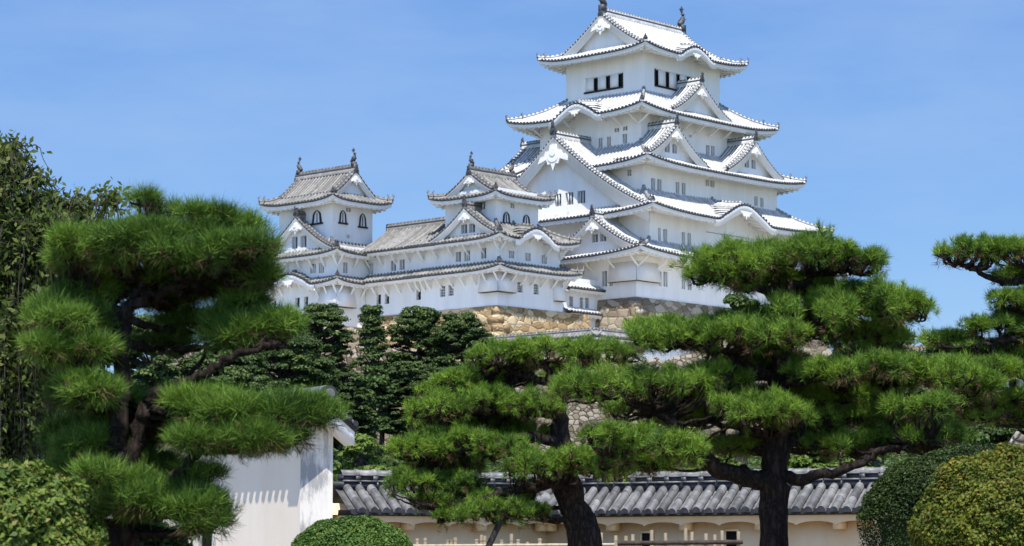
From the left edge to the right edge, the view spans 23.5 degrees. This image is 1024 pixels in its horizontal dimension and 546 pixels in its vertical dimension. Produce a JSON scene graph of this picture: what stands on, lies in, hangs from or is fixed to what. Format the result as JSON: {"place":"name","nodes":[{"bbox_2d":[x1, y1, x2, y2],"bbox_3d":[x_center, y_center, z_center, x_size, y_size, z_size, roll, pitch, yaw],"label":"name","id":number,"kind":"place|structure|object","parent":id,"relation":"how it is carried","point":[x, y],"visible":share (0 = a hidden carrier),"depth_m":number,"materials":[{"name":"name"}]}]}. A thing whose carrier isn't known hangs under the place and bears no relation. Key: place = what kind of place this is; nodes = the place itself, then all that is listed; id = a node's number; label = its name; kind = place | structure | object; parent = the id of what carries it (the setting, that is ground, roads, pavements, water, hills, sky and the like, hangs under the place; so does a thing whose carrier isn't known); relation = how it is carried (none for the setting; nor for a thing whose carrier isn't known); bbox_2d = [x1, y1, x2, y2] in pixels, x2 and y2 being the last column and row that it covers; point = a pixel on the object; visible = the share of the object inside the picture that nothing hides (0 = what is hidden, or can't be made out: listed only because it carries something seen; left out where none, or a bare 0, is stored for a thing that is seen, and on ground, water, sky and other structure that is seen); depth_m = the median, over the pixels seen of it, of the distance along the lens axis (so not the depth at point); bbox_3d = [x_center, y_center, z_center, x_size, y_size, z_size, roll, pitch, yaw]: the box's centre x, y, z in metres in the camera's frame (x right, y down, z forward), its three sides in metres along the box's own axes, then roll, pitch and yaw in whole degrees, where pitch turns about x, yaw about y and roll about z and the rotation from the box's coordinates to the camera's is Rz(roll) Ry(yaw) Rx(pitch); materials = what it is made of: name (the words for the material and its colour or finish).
{"place":"outdoors","nodes":[
{"label":"outdoors","id":0,"kind":"place"},
{"bbox_2d":[25,381,890,481],"bbox_3d":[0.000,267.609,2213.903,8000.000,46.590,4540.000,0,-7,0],"label":"ground","id":1,"kind":"structure","parent":0,"point":[756,466],"depth_m":151.81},
{"bbox_2d":[25,360,113,462],"bbox_3d":[-11.440,4.524,59.794,3.857,8.927,3.652,0,-7,0],"label":"broadleaf tree","id":2,"kind":"object","parent":1,"relation":"on","point":[106,364],"visible":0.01,"depth_m":60.38,"materials":[{"name":"green plant"}]},
{"bbox_2d":[107,313,202,413],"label":"evergreen tree","id":3,"kind":"object","parent":1,"relation":"on","point":[150,373],"visible":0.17,"depth_m":111.19,"materials":[{"name":"green plant"}]},
{"bbox_2d":[180,349,266,395],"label":"evergreen tree","id":4,"kind":"object","parent":1,"relation":"on","point":[236,369],"visible":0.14,"depth_m":119.16,"materials":[{"name":"green plant"}]},
{"bbox_2d":[212,345,272,393],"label":"evergreen tree","id":5,"kind":"object","parent":1,"relation":"on","point":[261,371],"visible":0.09,"depth_m":140.05,"materials":[{"name":"green plant"}]},
{"bbox_2d":[252,332,340,399],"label":"evergreen tree","id":6,"kind":"object","parent":1,"relation":"on","point":[299,356],"visible":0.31,"depth_m":148.94,"materials":[{"name":"green plant"}]},
{"bbox_2d":[274,354,345,408],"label":"evergreen tree","id":7,"kind":"object","parent":1,"relation":"on","point":[338,386],"visible":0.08,"depth_m":152.06,"materials":[{"name":"green plant"}]},
{"bbox_2d":[301,303,357,402],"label":"evergreen tree","id":8,"kind":"object","parent":1,"relation":"on","point":[323,315],"visible":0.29,"depth_m":167.88,"materials":[{"name":"green plant"}]},
{"bbox_2d":[316,326,362,353],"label":"keep stone base","id":9,"kind":"object","parent":1,"relation":"on","point":[354,329],"visible":0.02,"depth_m":222.33,"materials":[{"name":"beige stone"}]},
{"bbox_2d":[258,148,394,327],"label":"keep","id":10,"kind":"structure","parent":9,"relation":"on","point":[325,215],"depth_m":224.45,"materials":[{"name":"white paint"}]},
{"bbox_2d":[333,371,378,461],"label":"evergreen tree","id":11,"kind":"object","parent":1,"relation":"on","point":[355,386],"visible":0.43,"depth_m":154.31,"materials":[{"name":"green plant"}]},
{"bbox_2d":[333,433,390,473],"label":"broadleaf shrub","id":12,"kind":"object","parent":1,"relation":"on","point":[364,443],"visible":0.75,"depth_m":65.71,"materials":[{"name":"green plant"}]},
{"bbox_2d":[350,304,391,453],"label":"evergreen tree","id":13,"kind":"object","parent":1,"relation":"on","point":[373,332],"visible":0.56,"depth_m":166.09,"materials":[{"name":"green plant"}]},
{"bbox_2d":[355,365,405,458],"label":"broadleaf tree","id":14,"kind":"object","parent":1,"relation":"on","point":[375,382],"visible":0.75,"depth_m":159.29,"materials":[{"name":"green plant"}]},
{"bbox_2d":[386,447,412,470],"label":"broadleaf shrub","id":15,"kind":"object","parent":1,"relation":"on","point":[391,458],"visible":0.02,"depth_m":67.64,"materials":[{"name":"green plant"}]},
{"bbox_2d":[376,361,430,434],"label":"evergreen tree","id":16,"kind":"object","parent":1,"relation":"on","point":[399,387],"visible":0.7,"depth_m":159.20,"materials":[{"name":"green plant"}]},
{"bbox_2d":[384,305,455,396],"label":"evergreen tree","id":17,"kind":"object","parent":1,"relation":"on","point":[422,320],"visible":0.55,"depth_m":166.67,"materials":[{"name":"green plant"}]},
{"bbox_2d":[414,366,459,431],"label":"evergreen tree","id":18,"kind":"object","parent":1,"relation":"on","point":[428,375],"visible":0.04,"depth_m":157.72,"materials":[{"name":"green plant"}]},
{"bbox_2d":[332,469,556,543],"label":"roofed wall","id":19,"kind":"structure","parent":1,"relation":"on","point":[357,492],"depth_m":53.83,"materials":[{"name":"beige paint"}]},
{"bbox_2d":[424,311,492,454],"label":"evergreen tree","id":20,"kind":"object","parent":1,"relation":"on","point":[462,334],"visible":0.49,"depth_m":164.72,"materials":[{"name":"green plant"}]},
{"bbox_2d":[17,445,922,481],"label":"undergrowth","id":21,"kind":"object","parent":1,"relation":"on","point":[757,462],"visible":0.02,"depth_m":151.78,"materials":[{"name":"green plant"}]},
{"bbox_2d":[379,305,590,360],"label":"keep stone base","id":22,"kind":"object","parent":1,"relation":"on","point":[501,320],"visible":0.06,"depth_m":215.39,"materials":[{"name":"beige stone"}]},
{"bbox_2d":[360,217,444,315],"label":"castle wing","id":23,"kind":"structure","parent":22,"relation":"on","point":[391,291],"depth_m":221.89,"materials":[{"name":"white plaster"},{"name":"grey tile"},{"name":"dark tile"}]},
{"bbox_2d":[403,151,584,311],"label":"keep","id":24,"kind":"structure","parent":22,"relation":"on","point":[495,242],"depth_m":216.57,"materials":[{"name":"white plaster"},{"name":"grey tile"},{"name":"dark tile"}]},
{"bbox_2d":[149,344,929,458],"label":"terrace wall","id":25,"kind":"structure","parent":1,"relation":"on","point":[577,415],"depth_m":173.60,"materials":[{"name":"stone"}]},
{"bbox_2d":[474,327,688,360],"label":"roofed wall","id":26,"kind":"structure","parent":25,"relation":"on","point":[596,333],"depth_m":206.10,"materials":[{"name":"grey paint"}]},
{"bbox_2d":[563,278,605,327],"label":"gate passage","id":27,"kind":"object","parent":1,"relation":"on","point":[581,295],"visible":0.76,"depth_m":224.53,"materials":[{"name":"white paint"}]},
{"bbox_2d":[631,417,687,471],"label":"broadleaf shrub","id":28,"kind":"object","parent":1,"relation":"on","point":[659,425],"visible":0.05,"depth_m":89.94,"materials":[{"name":"green plant"}]},
{"bbox_2d":[535,466,887,545],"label":"roofed wall","id":29,"kind":"structure","parent":1,"relation":"on","point":[822,512],"depth_m":53.46,"materials":[{"name":"grey tile"}]},
{"bbox_2d":[595,297,830,356],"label":"keep stone base","id":30,"kind":"object","parent":1,"relation":"on","point":[615,311],"visible":0.03,"depth_m":225.17,"materials":[{"name":"beige stone"}]},
{"bbox_2d":[495,0,848,307],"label":"castle keep","id":31,"kind":"structure","parent":30,"relation":"on","point":[644,157],"depth_m":234.70,"materials":[{"name":"paint"}]},
{"bbox_2d":[683,440,743,469],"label":"broadleaf shrub","id":32,"kind":"object","parent":1,"relation":"on","point":[732,462],"visible":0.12,"depth_m":71.41,"materials":[{"name":"green plant"}]},
{"bbox_2d":[720,294,758,465],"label":"broadleaf tree","id":33,"kind":"object","parent":1,"relation":"on","point":[734,302],"visible":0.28,"depth_m":104.88,"materials":[{"name":"green plant"}]},
{"bbox_2d":[787,437,840,468],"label":"broadleaf shrub","id":34,"kind":"object","parent":1,"relation":"on","point":[800,462],"visible":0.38,"depth_m":71.31,"materials":[{"name":"green plant"}]},
{"bbox_2d":[833,447,886,466],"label":"broadleaf shrub","id":35,"kind":"object","parent":1,"relation":"on","point":[850,459],"visible":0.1,"depth_m":73.45,"materials":[{"name":"green plant"}]},
{"bbox_2d":[829,323,927,464],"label":"broadleaf tree","id":36,"kind":"object","parent":1,"relation":"on","point":[907,392],"visible":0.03,"depth_m":89.67,"materials":[{"name":"green plant"}]},
{"bbox_2d":[921,328,965,394],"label":"broadleaf tree","id":37,"kind":"object","parent":1,"relation":"on","point":[929,351],"visible":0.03,"depth_m":94.81,"materials":[{"name":"green plant"}]},
{"bbox_2d":[919,421,989,450],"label":"broadleaf shrub","id":38,"kind":"object","parent":1,"relation":"on","point":[979,438],"visible":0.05,"depth_m":69.35,"materials":[{"name":"green plant"}]},
{"bbox_2d":[964,404,1023,445],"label":"broadleaf tree","id":39,"kind":"object","parent":1,"relation":"on","point":[997,435],"visible":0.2,"depth_m":90.81,"materials":[{"name":"green plant"}]},
{"bbox_2d":[987,337,1023,388],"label":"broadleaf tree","id":40,"kind":"object","parent":1,"relation":"on","point":[1018,382],"visible":0.03,"depth_m":116.52,"materials":[{"name":"green plant"}]},
{"bbox_2d":[1008,431,1023,445],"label":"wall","id":41,"kind":"structure","parent":1,"relation":"on","point":[1017,437],"depth_m":63.92,"materials":[{"name":"white paint"}]},
{"bbox_2d":[0,0,1023,372],"label":"sky","id":42,"kind":"structure","parent":0,"point":[902,120],"materials":[{"name":"blue"}]},
{"label":"path","id":43,"kind":"structure","parent":0,"visible":0},
{"bbox_2d":[0,458,108,545],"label":"bush","id":44,"kind":"object","parent":43,"relation":"on","point":[42,503],"visible":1,"depth_m":12.56,"materials":[{"name":"green plant"}]},
{"bbox_2d":[0,129,145,463],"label":"weeping tree","id":45,"kind":"object","parent":43,"relation":"on","point":[24,218],"visible":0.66,"depth_m":23.99,"materials":[{"name":"green plant"}]},
{"bbox_2d":[97,520,193,545],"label":"clipped bush","id":46,"kind":"object","parent":43,"relation":"on","point":[156,542],"visible":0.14,"depth_m":15.21,"materials":[{"name":"green plant"}]},
{"bbox_2d":[8,177,358,545],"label":"pine tree","id":47,"kind":"object","parent":43,"relation":"on","point":[223,255],"visible":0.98,"depth_m":13.91,"materials":[{"name":"green plant"}]},
{"bbox_2d":[156,385,358,545],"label":"white wall","id":48,"kind":"structure","parent":43,"relation":"on","point":[286,503],"depth_m":44.45,"materials":[{"name":"paint"}]},
{"bbox_2d":[291,515,412,545],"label":"clipped bush","id":49,"kind":"object","parent":43,"relation":"on","point":[353,530],"visible":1,"depth_m":25.48,"materials":[{"name":"green plant"}]},
{"bbox_2d":[486,476,523,545],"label":"prop pole","id":50,"kind":"object","parent":43,"relation":"on","point":[494,533],"visible":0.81,"depth_m":29.19,"materials":[{"name":"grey wood"}]},
{"bbox_2d":[380,330,649,545],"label":"pine tree","id":51,"kind":"object","parent":43,"relation":"on","point":[464,409],"visible":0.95,"depth_m":29.67,"materials":[{"name":"green plant"}]},
{"bbox_2d":[413,528,742,545],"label":"bamboo fence","id":52,"kind":"object","parent":43,"relation":"on","point":[664,542],"visible":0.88,"depth_m":33.71,"materials":[{"name":"brown wood"}]},
{"bbox_2d":[542,216,1010,545],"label":"pine tree","id":53,"kind":"object","parent":43,"relation":"on","point":[787,409],"visible":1,"depth_m":21.78,"materials":[{"name":"green plant"}]},
{"bbox_2d":[856,442,1016,545],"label":"clipped bush","id":54,"kind":"object","parent":43,"relation":"on","point":[894,494],"visible":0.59,"depth_m":20.64,"materials":[{"name":"green plant"}]},
{"bbox_2d":[906,441,1023,545],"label":"clipped bush","id":55,"kind":"object","parent":43,"relation":"on","point":[978,500],"visible":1,"depth_m":16.50,"materials":[{"name":"green plant"}]},
{"bbox_2d":[906,229,1023,431],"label":"pine tree","id":56,"kind":"object","parent":43,"relation":"on","point":[1006,354],"visible":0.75,"depth_m":26.01,"materials":[{"name":"green plant"}]}
]}

